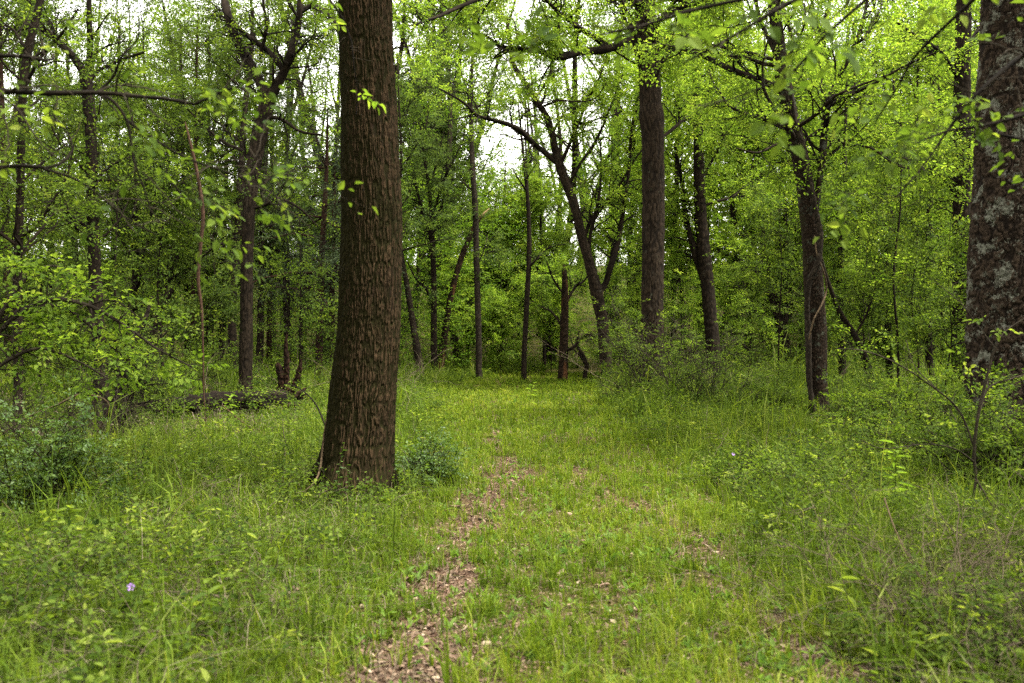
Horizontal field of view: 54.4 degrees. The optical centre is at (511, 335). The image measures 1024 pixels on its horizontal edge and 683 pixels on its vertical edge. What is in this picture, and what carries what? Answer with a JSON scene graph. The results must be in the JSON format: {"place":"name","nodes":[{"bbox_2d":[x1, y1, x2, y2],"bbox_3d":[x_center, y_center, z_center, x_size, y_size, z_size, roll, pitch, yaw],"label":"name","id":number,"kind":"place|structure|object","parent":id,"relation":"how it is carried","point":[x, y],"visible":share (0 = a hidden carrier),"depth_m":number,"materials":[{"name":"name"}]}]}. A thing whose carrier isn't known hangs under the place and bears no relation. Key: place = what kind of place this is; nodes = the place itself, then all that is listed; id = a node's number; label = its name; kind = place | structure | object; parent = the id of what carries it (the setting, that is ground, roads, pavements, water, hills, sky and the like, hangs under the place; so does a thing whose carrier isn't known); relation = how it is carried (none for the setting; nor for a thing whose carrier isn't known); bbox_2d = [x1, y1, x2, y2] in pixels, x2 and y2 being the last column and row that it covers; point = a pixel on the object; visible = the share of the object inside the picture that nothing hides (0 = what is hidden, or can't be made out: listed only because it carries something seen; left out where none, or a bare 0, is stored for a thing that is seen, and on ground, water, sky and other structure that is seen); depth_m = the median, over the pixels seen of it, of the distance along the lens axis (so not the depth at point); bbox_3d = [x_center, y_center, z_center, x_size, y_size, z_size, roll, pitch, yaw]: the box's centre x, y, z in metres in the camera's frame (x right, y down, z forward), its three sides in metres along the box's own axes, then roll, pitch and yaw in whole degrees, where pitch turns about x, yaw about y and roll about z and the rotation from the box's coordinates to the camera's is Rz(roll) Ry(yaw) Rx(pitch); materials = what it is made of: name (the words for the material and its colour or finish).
{"place":"outdoors","nodes":[
{"label":"outdoors","id":0,"kind":"place"},
{"bbox_2d":[0,0,979,265],"label":"sky","id":1,"kind":"structure","parent":0,"point":[527,5],"materials":[{"name":"white"}]},
{"bbox_2d":[0,265,1023,682],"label":"ground","id":2,"kind":"structure","parent":0,"point":[542,493],"depth_m":6.44,"materials":[{"name":"soil"}]},
{"bbox_2d":[0,0,80,378],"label":"forest tree","id":3,"kind":"object","parent":2,"relation":"on","point":[2,66],"visible":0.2,"depth_m":27.21,"materials":[{"name":"green plant"}]},
{"bbox_2d":[0,203,88,391],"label":"sapling","id":4,"kind":"object","parent":2,"relation":"on","point":[8,331],"visible":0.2,"depth_m":22.09,"materials":[{"name":"green plant"}]},
{"bbox_2d":[0,73,101,395],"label":"sapling","id":5,"kind":"object","parent":2,"relation":"on","point":[46,243],"visible":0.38,"depth_m":18.98,"materials":[{"name":"green plant"}]},
{"bbox_2d":[0,0,123,378],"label":"forest tree","id":6,"kind":"object","parent":2,"relation":"on","point":[56,58],"visible":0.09,"depth_m":29.93,"materials":[{"name":"green plant"}]},
{"bbox_2d":[0,368,135,518],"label":"shrub","id":7,"kind":"object","parent":2,"relation":"on","point":[59,460],"visible":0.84,"depth_m":7.91,"materials":[{"name":"green plant"}]},
{"bbox_2d":[0,0,152,427],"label":"forest tree","id":8,"kind":"object","parent":2,"relation":"on","point":[19,233],"visible":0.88,"depth_m":14.95,"materials":[{"name":"green plant"}]},
{"bbox_2d":[6,0,163,370],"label":"forest tree","id":9,"kind":"object","parent":2,"relation":"on","point":[68,75],"visible":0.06,"depth_m":31.77,"materials":[{"name":"green plant"}]},
{"bbox_2d":[0,363,181,454],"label":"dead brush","id":10,"kind":"object","parent":2,"relation":"on","point":[90,425],"visible":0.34,"depth_m":12.57,"materials":[{"name":"green plant"}]},
{"bbox_2d":[25,202,167,379],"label":"sapling","id":11,"kind":"object","parent":2,"relation":"on","point":[135,312],"visible":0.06,"depth_m":24.68,"materials":[{"name":"green plant"}]},
{"bbox_2d":[0,0,207,414],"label":"forest tree","id":12,"kind":"object","parent":2,"relation":"on","point":[89,108],"visible":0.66,"depth_m":17.93,"materials":[{"name":"green plant"}]},
{"bbox_2d":[26,29,193,382],"bbox_3d":[-8.141,-2.257,20.045,3.027,7.815,2.782,0,0,0],"label":"sapling","id":13,"kind":"object","parent":2,"relation":"on","point":[110,272],"visible":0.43,"depth_m":20.00,"materials":[{"name":"green plant"}]},
{"bbox_2d":[0,239,229,406],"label":"leafy bush","id":14,"kind":"object","parent":2,"relation":"on","point":[43,303],"visible":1,"depth_m":9.25,"materials":[{"name":"green plant"}]},
{"bbox_2d":[13,275,216,435],"bbox_3d":[-5.554,0.409,13.968,2.888,2.614,2.388,0,0,0],"label":"shrub","id":15,"kind":"object","parent":2,"relation":"on","point":[146,364],"visible":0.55,"depth_m":14.10,"materials":[{"name":"green plant"}]},
{"bbox_2d":[55,0,178,350],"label":"forest tree","id":16,"kind":"object","parent":2,"relation":"on","point":[118,29],"visible":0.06,"depth_m":33.93,"materials":[{"name":"green plant"}]},
{"bbox_2d":[31,18,240,350],"bbox_3d":[-8.134,-2.745,22.140,4.663,8.733,3.744,0,0,-19],"label":"forest tree","id":17,"kind":"object","parent":2,"relation":"on","point":[129,207],"visible":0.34,"depth_m":21.93,"materials":[{"name":"green plant"}]},
{"bbox_2d":[98,0,205,357],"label":"forest tree","id":18,"kind":"object","parent":2,"relation":"on","point":[144,7],"visible":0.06,"depth_m":36.65,"materials":[{"name":"green plant"}]},
{"bbox_2d":[100,68,241,385],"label":"sapling","id":19,"kind":"object","parent":2,"relation":"on","point":[169,234],"visible":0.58,"depth_m":20.98,"materials":[{"name":"green plant"}]},
{"bbox_2d":[103,0,254,361],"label":"forest tree","id":20,"kind":"object","parent":2,"relation":"on","point":[169,61],"visible":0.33,"depth_m":32.93,"materials":[{"name":"green plant"}]},
{"bbox_2d":[0,0,377,285],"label":"tree","id":21,"kind":"object","parent":2,"relation":"on","point":[153,140],"visible":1,"depth_m":4.26,"materials":[{"name":"green plant"}]},
{"bbox_2d":[142,0,238,365],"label":"forest tree","id":22,"kind":"object","parent":2,"relation":"on","point":[182,148],"visible":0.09,"depth_m":35.95,"materials":[{"name":"green plant"}]},
{"bbox_2d":[184,122,206,426],"bbox_3d":[-4.923,-0.862,15.500,0.352,4.925,0.061,0,0,0],"label":"dead pole","id":23,"kind":"object","parent":2,"relation":"on","point":[202,234],"visible":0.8,"depth_m":15.48,"materials":[{"name":"brown wood"}]},
{"bbox_2d":[140,330,263,394],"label":"shrub","id":24,"kind":"object","parent":2,"relation":"on","point":[213,362],"visible":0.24,"depth_m":22.61,"materials":[{"name":"green plant"}]},
{"bbox_2d":[122,389,291,413],"bbox_3d":[-5.576,1.258,18.473,0.517,0.476,3.350,0,0,45],"label":"fallen log","id":25,"kind":"object","parent":2,"relation":"on","point":[240,395],"visible":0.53,"depth_m":18.56,"materials":[{"name":"brown wood"}]},
{"bbox_2d":[147,5,268,357],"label":"forest tree","id":26,"kind":"object","parent":2,"relation":"on","point":[207,143],"visible":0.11,"depth_m":37.92,"materials":[{"name":"green plant"}]},
{"bbox_2d":[167,170,263,381],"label":"sapling","id":27,"kind":"object","parent":2,"relation":"on","point":[211,291],"visible":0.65,"depth_m":25.66,"materials":[{"name":"green plant"}]},
{"bbox_2d":[168,0,283,363],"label":"forest tree","id":28,"kind":"object","parent":2,"relation":"on","point":[216,172],"visible":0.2,"depth_m":34.91,"materials":[{"name":"green plant"}]},
{"bbox_2d":[152,0,340,376],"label":"forest tree","id":29,"kind":"object","parent":2,"relation":"on","point":[232,328],"visible":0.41,"depth_m":30.95,"materials":[{"name":"green plant"}]},
{"bbox_2d":[0,126,514,370],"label":"dark thicket","id":30,"kind":"object","parent":2,"relation":"on","point":[305,341],"visible":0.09,"depth_m":34.87,"materials":[{"name":"green plant"}]},
{"bbox_2d":[175,0,340,390],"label":"forest tree","id":31,"kind":"object","parent":2,"relation":"on","point":[245,363],"visible":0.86,"depth_m":20.68,"materials":[{"name":"green plant"}]},
{"bbox_2d":[190,45,326,372],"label":"forest tree","id":32,"kind":"object","parent":2,"relation":"on","point":[259,345],"visible":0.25,"depth_m":32.92,"materials":[{"name":"green plant"}]},
{"bbox_2d":[213,0,339,365],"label":"forest tree","id":33,"kind":"object","parent":2,"relation":"on","point":[313,18],"visible":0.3,"depth_m":33.93,"materials":[{"name":"green plant"}]},
{"bbox_2d":[219,181,338,389],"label":"sapling","id":34,"kind":"object","parent":2,"relation":"on","point":[277,267],"visible":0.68,"depth_m":21.87,"materials":[{"name":"green plant"}]},
{"bbox_2d":[275,333,306,410],"bbox_3d":[-4.518,0.800,19.691,1.165,1.706,0.777,0,0,-13],"label":"root snag","id":35,"kind":"object","parent":2,"relation":"on","point":[283,377],"visible":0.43,"depth_m":19.86,"materials":[{"name":"brown wood"}]},
{"bbox_2d":[235,88,408,378],"bbox_3d":[-5.443,-2.772,28.480,4.972,8.730,4.222,0,0,18],"label":"cedar tree","id":36,"kind":"object","parent":2,"relation":"on","point":[322,237],"visible":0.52,"depth_m":28.43,"materials":[{"name":"green plant"}]},
{"bbox_2d":[264,133,410,368],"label":"cedar tree","id":37,"kind":"object","parent":2,"relation":"on","point":[335,164],"visible":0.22,"depth_m":32.90,"materials":[{"name":"green plant"}]},
{"bbox_2d":[295,0,402,506],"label":"mossy tree","id":38,"kind":"object","parent":2,"relation":"on","point":[361,416],"visible":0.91,"depth_m":8.82,"materials":[{"name":"brown plant"}]},
{"bbox_2d":[337,55,475,374],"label":"forest tree","id":39,"kind":"object","parent":2,"relation":"on","point":[412,319],"visible":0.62,"depth_m":32.94,"materials":[{"name":"green plant"}]},
{"bbox_2d":[394,426,475,490],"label":"shrub","id":40,"kind":"object","parent":2,"relation":"on","point":[421,458],"visible":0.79,"depth_m":9.55,"materials":[{"name":"green plant"}]},
{"bbox_2d":[397,98,496,371],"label":"forest tree","id":41,"kind":"object","parent":2,"relation":"on","point":[433,204],"visible":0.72,"depth_m":34.90,"materials":[{"name":"green plant"}]},
{"bbox_2d":[393,0,505,352],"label":"forest tree","id":42,"kind":"object","parent":2,"relation":"on","point":[457,136],"visible":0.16,"depth_m":45.33,"materials":[{"name":"green plant"}]},
{"bbox_2d":[416,241,496,362],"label":"sapling","id":43,"kind":"object","parent":2,"relation":"on","point":[461,279],"visible":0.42,"depth_m":38.99,"materials":[{"name":"green plant"}]},
{"bbox_2d":[394,0,531,377],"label":"forest tree","id":44,"kind":"object","parent":2,"relation":"on","point":[477,294],"visible":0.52,"depth_m":34.41,"materials":[{"name":"green plant"}]},
{"bbox_2d":[437,208,489,369],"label":"leaning tree","id":45,"kind":"object","parent":2,"relation":"on","point":[458,266],"visible":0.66,"depth_m":36.90,"materials":[{"name":"brown wood"}]},
{"bbox_2d":[0,0,981,370],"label":"wood","id":46,"kind":"object","parent":2,"relation":"on","point":[572,156],"visible":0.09,"depth_m":46.06,"materials":[{"name":"green plant"}]},
{"bbox_2d":[461,250,539,371],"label":"sapling","id":47,"kind":"object","parent":2,"relation":"on","point":[494,313],"visible":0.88,"depth_m":37.74,"materials":[{"name":"green plant"}]},
{"bbox_2d":[438,163,571,364],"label":"forest tree","id":48,"kind":"object","parent":2,"relation":"on","point":[494,216],"visible":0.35,"depth_m":43.83,"materials":[{"name":"green plant"}]},
{"bbox_2d":[0,383,1020,682],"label":"ground plants","id":49,"kind":"object","parent":2,"relation":"on","point":[566,551],"visible":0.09,"depth_m":5.76,"materials":[{"name":"green plant"}]},
{"bbox_2d":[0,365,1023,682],"bbox_3d":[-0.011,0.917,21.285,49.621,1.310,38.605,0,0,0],"label":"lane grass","id":50,"kind":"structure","parent":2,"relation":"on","point":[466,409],"depth_m":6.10,"materials":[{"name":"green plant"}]},
{"bbox_2d":[0,344,1023,682],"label":"undergrowth","id":51,"kind":"object","parent":2,"relation":"on","point":[782,456],"visible":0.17,"depth_m":7.01,"materials":[{"name":"green plant"}]},
{"bbox_2d":[0,316,1023,682],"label":"tall grass","id":52,"kind":"structure","parent":2,"relation":"on","point":[700,440],"depth_m":7.69,"materials":[{"name":"green plant"}]},
{"bbox_2d":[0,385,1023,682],"bbox_3d":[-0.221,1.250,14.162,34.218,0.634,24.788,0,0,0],"label":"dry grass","id":53,"kind":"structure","parent":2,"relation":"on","point":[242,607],"depth_m":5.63,"materials":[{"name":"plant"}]},
{"bbox_2d":[0,330,1023,682],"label":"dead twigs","id":54,"kind":"object","parent":2,"relation":"on","point":[406,494],"visible":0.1,"depth_m":6.12,"materials":[{"name":"brown wood"}]},
{"bbox_2d":[20,396,1019,682],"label":"fallen leaves","id":55,"kind":"object","parent":2,"relation":"on","point":[436,634],"visible":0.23,"depth_m":5.27,"materials":[{"name":"brown plant"}]},
{"bbox_2d":[480,80,579,379],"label":"forest tree","id":56,"kind":"object","parent":2,"relation":"on","point":[528,261],"visible":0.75,"depth_m":33.13,"materials":[{"name":"green plant"}]},
{"bbox_2d":[403,0,664,382],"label":"forest tree","id":57,"kind":"object","parent":2,"relation":"on","point":[556,159],"visible":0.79,"depth_m":29.38,"materials":[{"name":"green plant"}]},
{"bbox_2d":[491,155,593,367],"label":"forest tree","id":58,"kind":"object","parent":2,"relation":"on","point":[540,203],"visible":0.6,"depth_m":42.44,"materials":[{"name":"green plant"}]},
{"bbox_2d":[515,245,583,371],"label":"sapling","id":59,"kind":"object","parent":2,"relation":"on","point":[540,319],"visible":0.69,"depth_m":36.78,"materials":[{"name":"green plant"}]},
{"bbox_2d":[531,256,602,379],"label":"dead tree","id":60,"kind":"object","parent":2,"relation":"on","point":[564,348],"visible":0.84,"depth_m":33.40,"materials":[{"name":"brown wood"}]},
{"bbox_2d":[392,0,786,381],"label":"forest tree","id":61,"kind":"object","parent":2,"relation":"on","point":[652,117],"visible":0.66,"depth_m":25.65,"materials":[{"name":"green plant"}]},
{"bbox_2d":[540,16,688,361],"bbox_3d":[4.507,-5.817,38.868,5.571,14.856,4.802,0,0,-37],"label":"forest tree","id":62,"kind":"object","parent":2,"relation":"on","point":[624,165],"visible":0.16,"depth_m":38.77,"materials":[{"name":"green plant"}]},
{"bbox_2d":[579,205,666,370],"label":"sapling","id":63,"kind":"object","parent":2,"relation":"on","point":[624,307],"visible":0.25,"depth_m":35.00,"materials":[{"name":"green plant"}]},
{"bbox_2d":[572,223,682,370],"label":"sapling","id":64,"kind":"object","parent":2,"relation":"on","point":[618,278],"visible":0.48,"depth_m":30.70,"materials":[{"name":"green plant"}]},
{"bbox_2d":[580,284,745,395],"bbox_3d":[3.160,0.228,21.432,3.429,2.706,3.519,0,0,26],"label":"shrub","id":65,"kind":"object","parent":2,"relation":"on","point":[632,363],"visible":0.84,"depth_m":21.24,"materials":[{"name":"green plant"}]},
{"bbox_2d":[607,20,746,367],"bbox_3d":[6.192,-5.675,38.438,5.564,14.555,5.102,0,0,-26],"label":"forest tree","id":66,"kind":"object","parent":2,"relation":"on","point":[637,137],"visible":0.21,"depth_m":37.94,"materials":[{"name":"green plant"}]},
{"bbox_2d":[640,202,725,360],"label":"sapling","id":67,"kind":"object","parent":2,"relation":"on","point":[683,306],"visible":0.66,"depth_m":31.32,"materials":[{"name":"green plant"}]},
{"bbox_2d":[610,0,790,375],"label":"forest tree","id":68,"kind":"object","parent":2,"relation":"on","point":[700,256],"visible":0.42,"depth_m":30.39,"materials":[{"name":"green plant"}]},
{"bbox_2d":[626,325,782,407],"bbox_3d":[3.624,0.828,19.463,2.688,2.069,3.138,0,0,0],"label":"shrub","id":69,"kind":"object","parent":2,"relation":"on","point":[688,378],"visible":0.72,"depth_m":19.29,"materials":[{"name":"green plant"}]},
{"bbox_2d":[458,0,998,158],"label":"tree","id":70,"kind":"object","parent":2,"relation":"on","point":[811,57],"visible":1,"depth_m":3.50,"materials":[{"name":"green plant"}]},
{"bbox_2d":[668,0,800,360],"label":"forest tree","id":71,"kind":"object","parent":2,"relation":"on","point":[731,212],"visible":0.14,"depth_m":35.44,"materials":[{"name":"green plant"}]},
{"bbox_2d":[704,211,789,363],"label":"sapling","id":72,"kind":"object","parent":2,"relation":"on","point":[738,241],"visible":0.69,"depth_m":32.75,"materials":[{"name":"green plant"}]},
{"bbox_2d":[677,38,828,365],"bbox_3d":[8.718,-4.311,35.104,5.664,11.850,5.347,0,0,0],"label":"forest tree","id":73,"kind":"object","parent":2,"relation":"on","point":[739,159],"visible":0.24,"depth_m":34.90,"materials":[{"name":"green plant"}]},
{"bbox_2d":[707,30,802,356],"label":"forest tree","id":74,"kind":"object","parent":2,"relation":"on","point":[737,217],"visible":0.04,"depth_m":40.64,"materials":[{"name":"green plant"}]},
{"bbox_2d":[711,369,806,413],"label":"shrub","id":75,"kind":"object","parent":2,"relation":"on","point":[775,391],"visible":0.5,"depth_m":17.40,"materials":[{"name":"green plant"}]},
{"bbox_2d":[710,171,848,384],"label":"sapling","id":76,"kind":"object","parent":2,"relation":"on","point":[780,266],"visible":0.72,"depth_m":23.96,"materials":[{"name":"green plant"}]},
{"bbox_2d":[612,126,951,374],"bbox_3d":[18.143,-2.721,37.076,30.172,8.623,15.575,0,0,0],"label":"green thicket","id":77,"kind":"object","parent":2,"relation":"on","point":[781,310],"visible":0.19,"depth_m":33.65,"materials":[{"name":"green plant"}]},
{"bbox_2d":[714,5,868,363],"bbox_3d":[11.235,-5.731,40.076,6.985,14.700,4.657,0,0,31],"label":"forest tree","id":78,"kind":"object","parent":2,"relation":"on","point":[815,35],"visible":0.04,"depth_m":39.52,"materials":[{"name":"green plant"}]},
{"bbox_2d":[616,0,967,420],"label":"forest tree","id":79,"kind":"object","parent":2,"relation":"on","point":[823,133],"visible":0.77,"depth_m":16.86,"materials":[{"name":"green plant"}]},
{"bbox_2d":[789,94,823,417],"bbox_3d":[4.954,-1.225,16.768,0.566,5.676,0.260,0,0,11],"label":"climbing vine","id":80,"kind":"object","parent":79,"relation":"attached to","point":[807,320],"visible":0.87,"depth_m":16.69,"materials":[{"name":"brown plant"}]},
{"bbox_2d":[661,460,1023,682],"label":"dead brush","id":81,"kind":"object","parent":2,"relation":"on","point":[950,569],"visible":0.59,"depth_m":5.16,"materials":[{"name":"green plant"}]},
{"bbox_2d":[820,78,873,380],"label":"ivy tree","id":82,"kind":"object","parent":2,"relation":"on","point":[839,261],"visible":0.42,"depth_m":26.91,"materials":[{"name":"green plant"}]},
{"bbox_2d":[778,0,945,367],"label":"forest tree","id":83,"kind":"object","parent":2,"relation":"on","point":[848,6],"visible":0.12,"depth_m":33.96,"materials":[{"name":"green plant"}]},
{"bbox_2d":[798,541,930,605],"bbox_3d":[1.936,1.300,5.330,0.707,0.380,0.564,0,0,-8],"label":"grass tuft","id":84,"kind":"object","parent":2,"relation":"on","point":[850,571],"visible":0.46,"depth_m":5.34,"materials":[{"name":"green plant"}]},
{"bbox_2d":[822,255,909,387],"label":"forest tree","id":85,"kind":"object","parent":2,"relation":"on","point":[847,324],"visible":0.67,"depth_m":19.96,"materials":[{"name":"brown plant"}]},
{"bbox_2d":[808,356,944,426],"bbox_3d":[5.602,1.026,14.966,2.108,1.440,1.878,0,0,0],"label":"shrub","id":86,"kind":"object","parent":2,"relation":"on","point":[835,410],"visible":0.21,"depth_m":15.06,"materials":[{"name":"green plant"}]},
{"bbox_2d":[789,127,965,380],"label":"sapling","id":87,"kind":"object","parent":2,"relation":"on","point":[854,283],"visible":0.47,"depth_m":21.46,"materials":[{"name":"green plant"}]},
{"bbox_2d":[807,33,963,385],"bbox_3d":[6.686,-1.935,17.967,2.664,7.074,2.308,0,0,0],"label":"sapling","id":88,"kind":"object","parent":2,"relation":"on","point":[889,145],"visible":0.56,"depth_m":17.98,"materials":[{"name":"green plant"}]},
{"bbox_2d":[848,78,932,381],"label":"ivy tree","id":89,"kind":"object","parent":2,"relation":"on","point":[889,329],"visible":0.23,"depth_m":24.91,"materials":[{"name":"green plant"}]},
{"bbox_2d":[814,362,977,445],"bbox_3d":[4.785,1.049,12.691,2.317,1.468,3.035,0,0,0],"label":"shrub","id":90,"kind":"object","parent":2,"relation":"on","point":[882,401],"visible":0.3,"depth_m":12.36,"materials":[{"name":"green plant"}]},
{"bbox_2d":[824,0,975,367],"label":"forest tree","id":91,"kind":"object","parent":2,"relation":"on","point":[943,67],"visible":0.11,"depth_m":32.57,"materials":[{"name":"green plant"}]},
{"bbox_2d":[836,113,972,384],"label":"sapling","id":92,"kind":"object","parent":2,"relation":"on","point":[937,159],"visible":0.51,"depth_m":19.90,"materials":[{"name":"green plant"}]},
{"bbox_2d":[829,0,980,389],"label":"forest tree","id":93,"kind":"object","parent":2,"relation":"on","point":[964,59],"visible":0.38,"depth_m":23.32,"materials":[{"name":"green plant"}]},
{"bbox_2d":[851,190,970,384],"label":"sapling","id":94,"kind":"object","parent":2,"relation":"on","point":[957,246],"visible":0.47,"depth_m":17.00,"materials":[{"name":"green plant"}]},
{"bbox_2d":[813,0,1023,248],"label":"tree","id":95,"kind":"object","parent":2,"relation":"on","point":[983,136],"visible":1,"depth_m":4.34,"materials":[{"name":"green plant"}]},
{"bbox_2d":[818,550,1023,682],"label":"shrub","id":96,"kind":"object","parent":2,"relation":"on","point":[975,619],"visible":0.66,"depth_m":4.50,"materials":[{"name":"green plant"}]},
{"bbox_2d":[819,271,1023,527],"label":"spindly shrub","id":97,"kind":"object","parent":2,"relation":"on","point":[980,404],"visible":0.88,"depth_m":7.29,"materials":[{"name":"green plant"}]},
{"bbox_2d":[896,73,953,379],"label":"ivy tree","id":98,"kind":"object","parent":2,"relation":"on","point":[930,354],"visible":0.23,"depth_m":27.92,"materials":[{"name":"green plant"}]},
{"bbox_2d":[871,0,979,362],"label":"forest tree","id":99,"kind":"object","parent":2,"relation":"on","point":[921,114],"visible":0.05,"depth_m":37.01,"materials":[{"name":"green plant"}]},
{"bbox_2d":[838,358,1023,477],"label":"shrub","id":100,"kind":"object","parent":2,"relation":"on","point":[930,412],"visible":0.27,"depth_m":10.53,"materials":[{"name":"green plant"}]},
{"bbox_2d":[882,368,1023,495],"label":"shrub","id":101,"kind":"object","parent":2,"relation":"on","point":[995,443],"visible":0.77,"depth_m":9.06,"materials":[{"name":"green plant"}]},
{"bbox_2d":[963,0,1023,435],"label":"forest tree","id":102,"kind":"object","parent":2,"relation":"on","point":[995,271],"visible":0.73,"depth_m":11.91,"materials":[{"name":"brown plant"}]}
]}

